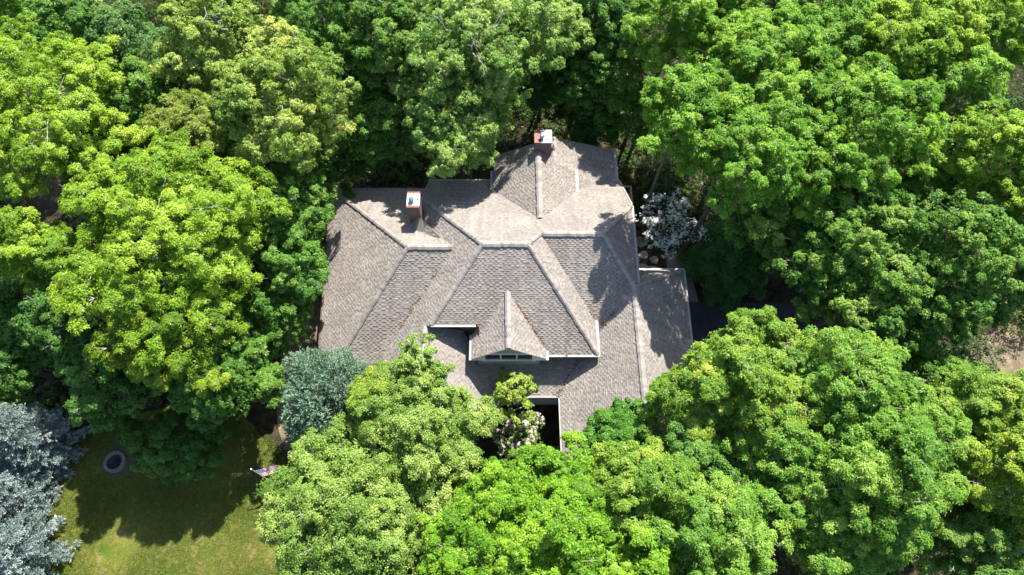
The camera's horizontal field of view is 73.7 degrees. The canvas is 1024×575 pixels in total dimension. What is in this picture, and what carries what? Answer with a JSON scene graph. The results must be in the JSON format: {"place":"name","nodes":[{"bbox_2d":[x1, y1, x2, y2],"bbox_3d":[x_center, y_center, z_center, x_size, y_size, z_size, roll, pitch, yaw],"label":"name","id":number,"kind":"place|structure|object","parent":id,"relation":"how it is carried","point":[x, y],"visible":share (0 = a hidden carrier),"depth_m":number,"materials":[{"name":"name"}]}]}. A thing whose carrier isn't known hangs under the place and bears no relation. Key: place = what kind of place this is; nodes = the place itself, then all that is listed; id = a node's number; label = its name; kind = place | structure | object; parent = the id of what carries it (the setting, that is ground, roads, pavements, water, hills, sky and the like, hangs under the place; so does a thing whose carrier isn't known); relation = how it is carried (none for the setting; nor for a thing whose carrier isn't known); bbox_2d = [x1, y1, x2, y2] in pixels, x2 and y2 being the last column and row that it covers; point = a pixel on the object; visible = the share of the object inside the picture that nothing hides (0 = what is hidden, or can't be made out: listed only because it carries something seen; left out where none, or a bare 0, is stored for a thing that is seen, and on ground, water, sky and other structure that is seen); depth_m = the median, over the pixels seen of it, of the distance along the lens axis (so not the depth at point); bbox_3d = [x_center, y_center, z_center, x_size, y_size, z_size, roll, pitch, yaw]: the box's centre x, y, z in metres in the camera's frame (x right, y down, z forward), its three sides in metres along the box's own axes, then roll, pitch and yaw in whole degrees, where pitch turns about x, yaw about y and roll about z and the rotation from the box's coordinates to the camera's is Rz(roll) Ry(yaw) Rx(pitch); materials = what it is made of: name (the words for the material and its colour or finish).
{"place":"outdoors","nodes":[
{"label":"outdoors","id":0,"kind":"place"},
{"bbox_2d":[22,406,304,574],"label":"lawn","id":1,"kind":"structure","parent":0,"point":[115,551],"depth_m":45.73,"materials":[{"name":"green plant"}]},
{"bbox_2d":[0,457,66,531],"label":"spruce tree","id":2,"kind":"object","parent":1,"relation":"on","point":[13,492],"visible":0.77,"depth_m":44.25,"materials":[{"name":"grey plant"}]},
{"bbox_2d":[0,497,80,574],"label":"spruce tree","id":3,"kind":"object","parent":1,"relation":"on","point":[19,541],"visible":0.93,"depth_m":42.82,"materials":[{"name":"grey plant"}]},
{"bbox_2d":[0,401,89,489],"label":"spruce tree","id":4,"kind":"object","parent":1,"relation":"on","point":[17,438],"visible":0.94,"depth_m":44.78,"materials":[{"name":"grey plant"}]},
{"bbox_2d":[100,440,138,477],"bbox_3d":[-27.189,11.845,47.419,2.789,0.001,2.636,0,65,0],"label":"gravel bed","id":5,"kind":"object","parent":1,"relation":"on","point":[125,470],"visible":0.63,"depth_m":47.38,"materials":[{"name":"grey gravel"}]},
{"bbox_2d":[103,451,126,472],"bbox_3d":[-27.430,12.050,47.183,1.480,0.290,1.480,0,65,0],"label":"fire pit","id":6,"kind":"object","parent":5,"relation":"on","point":[115,462],"visible":1,"depth_m":47.18,"materials":[{"name":"stone"}]},
{"bbox_2d":[115,406,231,485],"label":"maple tree","id":7,"kind":"object","parent":1,"relation":"on","point":[153,441],"visible":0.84,"depth_m":43.62,"materials":[{"name":"green plant"}]},
{"bbox_2d":[277,242,325,453],"bbox_3d":[-15.597,3.956,51.109,3.235,0.001,16.854,0,65,0],"label":"mulch bed","id":8,"kind":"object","parent":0,"point":[313,332],"depth_m":51.04,"materials":[{"name":"soil"}]},
{"bbox_2d":[0,0,1023,574],"bbox_3d":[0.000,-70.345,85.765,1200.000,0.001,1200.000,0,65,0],"label":"ground","id":9,"kind":"structure","parent":0,"point":[776,288],"depth_m":54.30,"materials":[{"name":"green plant"}]},
{"bbox_2d":[0,345,59,411],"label":"maple tree","id":10,"kind":"object","parent":9,"relation":"on","point":[8,391],"visible":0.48,"depth_m":43.89,"materials":[{"name":"green plant"}]},
{"bbox_2d":[0,0,60,72],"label":"oak tree","id":11,"kind":"object","parent":9,"relation":"on","point":[12,6],"visible":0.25,"depth_m":48.30,"materials":[{"name":"green plant"}]},
{"bbox_2d":[0,271,61,378],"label":"maple tree","id":12,"kind":"object","parent":9,"relation":"on","point":[17,344],"visible":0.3,"depth_m":43.38,"materials":[{"name":"green plant"}]},
{"bbox_2d":[0,275,66,341],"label":"maple tree","id":13,"kind":"object","parent":9,"relation":"on","point":[4,289],"visible":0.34,"depth_m":43.10,"materials":[{"name":"green plant"}]},
{"bbox_2d":[0,205,82,293],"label":"oak tree","id":14,"kind":"object","parent":9,"relation":"on","point":[25,224],"visible":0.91,"depth_m":40.95,"materials":[{"name":"green plant"}]},
{"bbox_2d":[0,15,152,203],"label":"oak tree","id":15,"kind":"object","parent":9,"relation":"on","point":[77,61],"visible":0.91,"depth_m":42.47,"materials":[{"name":"green plant"}]},
{"bbox_2d":[22,0,138,108],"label":"maple tree","id":16,"kind":"object","parent":9,"relation":"on","point":[74,13],"visible":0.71,"depth_m":45.80,"materials":[{"name":"green plant"}]},
{"bbox_2d":[11,242,155,385],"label":"maple tree","id":17,"kind":"object","parent":9,"relation":"on","point":[54,334],"visible":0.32,"depth_m":41.14,"materials":[{"name":"green plant"}]},
{"bbox_2d":[44,114,140,201],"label":"oak tree","id":18,"kind":"object","parent":9,"relation":"on","point":[125,149],"visible":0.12,"depth_m":47.97,"materials":[{"name":"green plant"}]},
{"bbox_2d":[59,323,175,434],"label":"maple tree","id":19,"kind":"object","parent":9,"relation":"on","point":[84,379],"visible":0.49,"depth_m":40.94,"materials":[{"name":"green plant"}]},
{"bbox_2d":[73,0,182,81],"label":"maple tree","id":20,"kind":"object","parent":9,"relation":"on","point":[110,20],"visible":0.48,"depth_m":47.11,"materials":[{"name":"green plant"}]},
{"bbox_2d":[95,57,186,152],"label":"maple tree","id":21,"kind":"object","parent":9,"relation":"on","point":[138,79],"visible":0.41,"depth_m":45.34,"materials":[{"name":"green plant"}]},
{"bbox_2d":[81,278,249,398],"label":"oak tree","id":22,"kind":"object","parent":9,"relation":"on","point":[108,347],"visible":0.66,"depth_m":38.66,"materials":[{"name":"green plant"}]},
{"bbox_2d":[47,123,292,368],"bbox_3d":[-20.890,-1.612,44.508,13.373,16.985,15.028,28,68,12],"label":"oak tree","id":23,"kind":"object","parent":9,"relation":"on","point":[207,270],"visible":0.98,"depth_m":38.92,"materials":[{"name":"green plant"}]},
{"bbox_2d":[147,46,234,148],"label":"maple tree","id":24,"kind":"object","parent":9,"relation":"on","point":[176,83],"visible":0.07,"depth_m":48.50,"materials":[{"name":"green plant"}]},
{"bbox_2d":[138,80,260,198],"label":"oak tree","id":25,"kind":"object","parent":9,"relation":"on","point":[178,114],"visible":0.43,"depth_m":42.67,"materials":[{"name":"green plant"}]},
{"bbox_2d":[148,0,275,136],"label":"maple tree","id":26,"kind":"object","parent":9,"relation":"on","point":[187,24],"visible":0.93,"depth_m":44.17,"materials":[{"name":"green plant"}]},
{"bbox_2d":[152,328,287,433],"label":"maple tree","id":27,"kind":"object","parent":9,"relation":"on","point":[204,412],"visible":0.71,"depth_m":41.15,"materials":[{"name":"green plant"}]},
{"bbox_2d":[230,268,314,360],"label":"maple tree","id":28,"kind":"object","parent":9,"relation":"on","point":[255,305],"visible":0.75,"depth_m":44.19,"materials":[{"name":"green plant"}]},
{"bbox_2d":[194,16,361,188],"bbox_3d":[-15.165,-10.395,48.450,10.806,17.262,11.012,0,65,0],"label":"maple tree","id":29,"kind":"object","parent":9,"relation":"on","point":[240,84],"visible":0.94,"depth_m":42.46,"materials":[{"name":"green plant"}]},
{"bbox_2d":[235,161,338,263],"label":"maple tree","id":30,"kind":"object","parent":9,"relation":"on","point":[314,214],"visible":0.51,"depth_m":44.79,"materials":[{"name":"green plant"}]},
{"bbox_2d":[257,227,330,305],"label":"maple tree","id":31,"kind":"object","parent":9,"relation":"on","point":[281,262],"visible":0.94,"depth_m":43.65,"materials":[{"name":"green plant"}]},
{"bbox_2d":[262,131,340,201],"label":"maple tree","id":32,"kind":"object","parent":9,"relation":"on","point":[318,168],"visible":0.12,"depth_m":48.91,"materials":[{"name":"green plant"}]},
{"bbox_2d":[265,0,373,105],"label":"maple tree","id":33,"kind":"object","parent":9,"relation":"on","point":[297,13],"visible":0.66,"depth_m":46.85,"materials":[{"name":"green plant"}]},
{"bbox_2d":[278,345,369,452],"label":"juniper tree","id":34,"kind":"object","parent":9,"relation":"on","point":[302,371],"visible":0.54,"depth_m":41.43,"materials":[{"name":"green plant"}]},
{"bbox_2d":[252,411,410,574],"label":"elm tree","id":35,"kind":"object","parent":9,"relation":"on","point":[297,545],"visible":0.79,"depth_m":36.22,"materials":[{"name":"green plant"}]},
{"bbox_2d":[319,140,378,198],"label":"maple tree","id":36,"kind":"object","parent":9,"relation":"on","point":[359,167],"visible":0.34,"depth_m":51.18,"materials":[{"name":"green plant"}]},
{"bbox_2d":[301,68,417,166],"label":"maple tree","id":37,"kind":"object","parent":9,"relation":"on","point":[388,126],"visible":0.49,"depth_m":48.88,"materials":[{"name":"green plant"}]},
{"bbox_2d":[324,482,430,574],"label":"elm tree","id":38,"kind":"object","parent":9,"relation":"on","point":[393,539],"visible":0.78,"depth_m":35.48,"materials":[{"name":"green plant"}]},
{"bbox_2d":[344,365,418,448],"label":"elm tree","id":39,"kind":"object","parent":9,"relation":"on","point":[358,390],"visible":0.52,"depth_m":39.15,"materials":[{"name":"green plant"}]},
{"bbox_2d":[332,0,438,87],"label":"maple tree","id":40,"kind":"object","parent":9,"relation":"on","point":[377,17],"visible":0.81,"depth_m":46.57,"materials":[{"name":"green plant"}]},
{"bbox_2d":[389,333,450,437],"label":"elm tree","id":41,"kind":"object","parent":9,"relation":"on","point":[408,361],"visible":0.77,"depth_m":39.53,"materials":[{"name":"green plant"}]},
{"bbox_2d":[344,353,507,528],"bbox_3d":[-5.633,9.688,42.016,10.146,11.930,9.355,27,68,12],"label":"elm tree","id":42,"kind":"object","parent":9,"relation":"on","point":[459,454],"visible":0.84,"depth_m":38.08,"materials":[{"name":"green plant"}]},
{"bbox_2d":[404,439,476,528],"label":"elm tree","id":43,"kind":"object","parent":9,"relation":"on","point":[426,494],"visible":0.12,"depth_m":37.91,"materials":[{"name":"green plant"}]},
{"bbox_2d":[385,51,517,178],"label":"maple tree","id":44,"kind":"object","parent":9,"relation":"on","point":[485,126],"visible":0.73,"depth_m":45.57,"materials":[{"name":"green plant"}]},
{"bbox_2d":[416,474,537,574],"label":"maple tree","id":45,"kind":"object","parent":9,"relation":"on","point":[447,553],"visible":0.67,"depth_m":34.20,"materials":[{"name":"green plant"}]},
{"bbox_2d":[387,0,595,125],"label":"maple tree","id":46,"kind":"object","parent":9,"relation":"on","point":[493,64],"visible":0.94,"depth_m":45.11,"materials":[{"name":"green plant"}]},
{"bbox_2d":[458,443,553,551],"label":"maple tree","id":47,"kind":"object","parent":9,"relation":"on","point":[511,495],"visible":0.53,"depth_m":35.23,"materials":[{"name":"green plant"}]},
{"bbox_2d":[315,130,706,491],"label":"house","id":48,"kind":"structure","parent":9,"relation":"on","point":[485,252],"depth_m":44.96,"materials":[{"name":"grey"}]},
{"bbox_2d":[0,0,1023,574],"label":"undergrowth","id":49,"kind":"object","parent":9,"relation":"on","point":[664,188],"visible":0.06,"depth_m":55.69,"materials":[{"name":"green plant"}]},
{"bbox_2d":[493,366,537,432],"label":"ornamental tree","id":50,"kind":"object","parent":9,"relation":"on","point":[506,396],"visible":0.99,"depth_m":42.27,"materials":[{"name":"green plant"}]},
{"bbox_2d":[487,410,544,459],"bbox_3d":[0.211,10.208,45.559,4.017,4.997,3.499,0,65,0],"label":"flowering shrub","id":51,"kind":"object","parent":9,"relation":"on","point":[523,426],"visible":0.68,"depth_m":43.99,"materials":[{"name":"white plant"}]},
{"bbox_2d":[506,43,566,117],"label":"maple tree","id":52,"kind":"object","parent":9,"relation":"on","point":[537,81],"visible":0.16,"depth_m":53.12,"materials":[{"name":"green plant"}]},
{"bbox_2d":[508,0,593,71],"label":"maple tree","id":53,"kind":"object","parent":9,"relation":"on","point":[517,26],"visible":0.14,"depth_m":49.11,"materials":[{"name":"green plant"}]},
{"bbox_2d":[493,475,620,574],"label":"maple tree","id":54,"kind":"object","parent":9,"relation":"on","point":[576,528],"visible":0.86,"depth_m":33.05,"materials":[{"name":"green plant"}]},
{"bbox_2d":[534,430,613,564],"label":"maple tree","id":55,"kind":"object","parent":9,"relation":"on","point":[579,482],"visible":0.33,"depth_m":36.54,"materials":[{"name":"green plant"}]},
{"bbox_2d":[529,47,621,128],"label":"maple tree","id":56,"kind":"object","parent":9,"relation":"on","point":[564,93],"visible":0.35,"depth_m":51.42,"materials":[{"name":"green plant"}]},
{"bbox_2d":[553,89,625,146],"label":"maple tree","id":57,"kind":"object","parent":9,"relation":"on","point":[582,127],"visible":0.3,"depth_m":54.27,"materials":[{"name":"green plant"}]},
{"bbox_2d":[548,0,634,83],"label":"maple tree","id":58,"kind":"object","parent":9,"relation":"on","point":[614,12],"visible":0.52,"depth_m":48.06,"materials":[{"name":"green plant"}]},
{"bbox_2d":[552,397,655,493],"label":"maple tree","id":59,"kind":"object","parent":9,"relation":"on","point":[599,422],"visible":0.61,"depth_m":40.50,"materials":[{"name":"green plant"}]},
{"bbox_2d":[567,30,652,135],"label":"maple tree","id":60,"kind":"object","parent":9,"relation":"on","point":[605,60],"visible":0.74,"depth_m":49.72,"materials":[{"name":"green plant"}]},
{"bbox_2d":[593,79,667,148],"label":"maple tree","id":61,"kind":"object","parent":9,"relation":"on","point":[630,123],"visible":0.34,"depth_m":52.40,"materials":[{"name":"green plant"}]},
{"bbox_2d":[593,504,676,574],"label":"maple tree","id":62,"kind":"object","parent":9,"relation":"on","point":[650,558],"visible":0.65,"depth_m":33.51,"materials":[{"name":"green plant"}]},
{"bbox_2d":[585,435,700,547],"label":"oak tree","id":63,"kind":"object","parent":9,"relation":"on","point":[644,469],"visible":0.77,"depth_m":34.87,"materials":[{"name":"green plant"}]},
{"bbox_2d":[616,0,728,77],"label":"oak tree","id":64,"kind":"object","parent":9,"relation":"on","point":[682,13],"visible":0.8,"depth_m":46.19,"materials":[{"name":"green plant"}]},
{"bbox_2d":[636,188,711,258],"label":"dogwood tree","id":65,"kind":"object","parent":9,"relation":"on","point":[657,221],"visible":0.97,"depth_m":49.85,"materials":[{"name":"white plant"}]},
{"bbox_2d":[636,62,733,230],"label":"oak tree","id":66,"kind":"object","parent":9,"relation":"on","point":[692,87],"visible":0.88,"depth_m":39.48,"materials":[{"name":"green plant"}]},
{"bbox_2d":[634,400,744,507],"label":"oak tree","id":67,"kind":"object","parent":9,"relation":"on","point":[703,454],"visible":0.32,"depth_m":37.40,"materials":[{"name":"green plant"}]},
{"bbox_2d":[637,354,746,451],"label":"oak tree","id":68,"kind":"object","parent":9,"relation":"on","point":[664,391],"visible":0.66,"depth_m":38.04,"materials":[{"name":"green plant"}]},
{"bbox_2d":[648,470,794,574],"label":"oak tree","id":69,"kind":"object","parent":9,"relation":"on","point":[745,553],"visible":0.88,"depth_m":33.82,"materials":[{"name":"green plant"}]},
{"bbox_2d":[675,198,779,315],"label":"hemlock tree","id":70,"kind":"object","parent":9,"relation":"on","point":[722,264],"visible":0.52,"depth_m":49.91,"materials":[{"name":"green plant"}]},
{"bbox_2d":[680,0,783,73],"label":"oak tree","id":71,"kind":"object","parent":9,"relation":"on","point":[726,7],"visible":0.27,"depth_m":45.77,"materials":[{"name":"green plant"}]},
{"bbox_2d":[674,82,809,250],"bbox_3d":[13.407,-5.617,45.728,8.326,18.149,8.816,0,65,0],"label":"oak tree","id":72,"kind":"object","parent":9,"relation":"on","point":[776,144],"visible":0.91,"depth_m":38.81,"materials":[{"name":"green plant"}]},
{"bbox_2d":[670,312,817,466],"bbox_3d":[14.219,7.036,41.925,7.767,14.310,8.711,-38,71,-16],"label":"oak tree","id":73,"kind":"object","parent":9,"relation":"on","point":[758,366],"visible":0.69,"depth_m":36.82,"materials":[{"name":"green plant"}]},
{"bbox_2d":[716,305,790,350],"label":"oak tree","id":74,"kind":"object","parent":9,"relation":"on","point":[765,325],"visible":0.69,"depth_m":38.10,"materials":[{"name":"green plant"}]},
{"bbox_2d":[688,7,845,153],"bbox_3d":[16.594,-11.566,48.809,10.154,17.547,10.596,0,65,0],"label":"oak tree","id":75,"kind":"object","parent":9,"relation":"on","point":[758,47],"visible":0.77,"depth_m":42.46,"materials":[{"name":"green plant"}]},
{"bbox_2d":[702,400,846,516],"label":"oak tree","id":76,"kind":"object","parent":9,"relation":"on","point":[797,462],"visible":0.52,"depth_m":36.07,"materials":[{"name":"green plant"}]},
{"bbox_2d":[722,167,837,261],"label":"maple tree","id":77,"kind":"object","parent":9,"relation":"on","point":[777,210],"visible":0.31,"depth_m":44.09,"materials":[{"name":"green plant"}]},
{"bbox_2d":[784,234,838,295],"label":"maple tree","id":78,"kind":"object","parent":9,"relation":"on","point":[787,246],"visible":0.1,"depth_m":47.30,"materials":[{"name":"green plant"}]},
{"bbox_2d":[747,108,877,226],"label":"oak tree","id":79,"kind":"object","parent":9,"relation":"on","point":[806,207],"visible":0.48,"depth_m":41.41,"materials":[{"name":"green plant"}]},
{"bbox_2d":[752,0,885,143],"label":"oak tree","id":80,"kind":"object","parent":9,"relation":"on","point":[825,12],"visible":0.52,"depth_m":43.58,"materials":[{"name":"green plant"}]},
{"bbox_2d":[757,468,918,574],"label":"oak tree","id":81,"kind":"object","parent":9,"relation":"on","point":[825,560],"visible":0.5,"depth_m":34.89,"materials":[{"name":"green plant"}]},
{"bbox_2d":[760,179,928,291],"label":"maple tree","id":82,"kind":"object","parent":9,"relation":"on","point":[870,245],"visible":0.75,"depth_m":41.86,"materials":[{"name":"green plant"}]},
{"bbox_2d":[776,325,948,474],"bbox_3d":[18.645,7.721,41.099,8.267,15.252,9.015,-35,70,-15],"label":"oak tree","id":83,"kind":"object","parent":9,"relation":"on","point":[851,352],"visible":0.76,"depth_m":35.84,"materials":[{"name":"green plant"}]},
{"bbox_2d":[791,239,953,354],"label":"maple tree","id":84,"kind":"object","parent":9,"relation":"on","point":[890,326],"visible":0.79,"depth_m":41.66,"materials":[{"name":"green plant"}]},
{"bbox_2d":[806,51,950,198],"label":"oak tree","id":85,"kind":"object","parent":9,"relation":"on","point":[896,118],"visible":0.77,"depth_m":41.14,"materials":[{"name":"green plant"}]},
{"bbox_2d":[785,393,980,561],"bbox_3d":[19.461,11.569,38.850,9.524,16.065,7.564,-38,71,-16],"label":"oak tree","id":86,"kind":"object","parent":9,"relation":"on","point":[918,502],"visible":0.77,"depth_m":33.44,"materials":[{"name":"green plant"}]},
{"bbox_2d":[834,0,964,123],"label":"oak tree","id":87,"kind":"object","parent":9,"relation":"on","point":[891,22],"visible":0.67,"depth_m":43.22,"materials":[{"name":"green plant"}]},
{"bbox_2d":[862,123,980,214],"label":"oak tree","id":88,"kind":"object","parent":9,"relation":"on","point":[918,186],"visible":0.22,"depth_m":43.59,"materials":[{"name":"green plant"}]},
{"bbox_2d":[871,257,978,359],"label":"maple tree","id":89,"kind":"object","parent":9,"relation":"on","point":[959,330],"visible":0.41,"depth_m":41.65,"materials":[{"name":"green plant"}]},
{"bbox_2d":[899,342,983,410],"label":"maple tree","id":90,"kind":"object","parent":9,"relation":"on","point":[921,363],"visible":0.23,"depth_m":42.28,"materials":[{"name":"green plant"}]},
{"bbox_2d":[869,0,1023,139],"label":"oak tree","id":91,"kind":"object","parent":9,"relation":"on","point":[987,18],"visible":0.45,"depth_m":43.66,"materials":[{"name":"green plant"}]},
{"bbox_2d":[878,181,1023,325],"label":"maple tree","id":92,"kind":"object","parent":9,"relation":"on","point":[973,217],"visible":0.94,"depth_m":40.68,"materials":[{"name":"green plant"}]},
{"bbox_2d":[900,44,1015,149],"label":"oak tree","id":93,"kind":"object","parent":9,"relation":"on","point":[961,77],"visible":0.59,"depth_m":42.97,"materials":[{"name":"green plant"}]},
{"bbox_2d":[912,487,1023,574],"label":"oak tree","id":94,"kind":"object","parent":9,"relation":"on","point":[990,540],"visible":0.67,"depth_m":36.53,"materials":[{"name":"green plant"}]},
{"bbox_2d":[928,99,1023,211],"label":"oak tree","id":95,"kind":"object","parent":9,"relation":"on","point":[1003,134],"visible":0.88,"depth_m":40.97,"materials":[{"name":"green plant"}]},
{"bbox_2d":[929,415,1023,549],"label":"oak tree","id":96,"kind":"object","parent":9,"relation":"on","point":[1009,445],"visible":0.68,"depth_m":35.61,"materials":[{"name":"green plant"}]},
{"bbox_2d":[930,355,1023,462],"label":"oak tree","id":97,"kind":"object","parent":9,"relation":"on","point":[972,378],"visible":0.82,"depth_m":37.05,"materials":[{"name":"green plant"}]},
{"bbox_2d":[936,171,1023,269],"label":"oak tree","id":98,"kind":"object","parent":9,"relation":"on","point":[1016,213],"visible":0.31,"depth_m":41.34,"materials":[{"name":"green plant"}]},
{"bbox_2d":[958,255,1023,327],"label":"maple tree","id":99,"kind":"object","parent":9,"relation":"on","point":[1001,317],"visible":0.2,"depth_m":43.81,"materials":[{"name":"green plant"}]},
{"bbox_2d":[666,251,697,301],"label":"path","id":100,"kind":"structure","parent":0,"point":[673,263],"depth_m":53.68,"materials":[{"name":"concrete"}]},
{"bbox_2d":[689,303,1019,522],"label":"driveway","id":101,"kind":"structure","parent":0,"point":[706,320],"depth_m":51.78,"materials":[{"name":"black asphalt"}]},
{"bbox_2d":[962,324,1023,378],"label":"bare ground","id":102,"kind":"structure","parent":0,"point":[1014,360],"depth_m":50.80,"materials":[{"name":"soil"}]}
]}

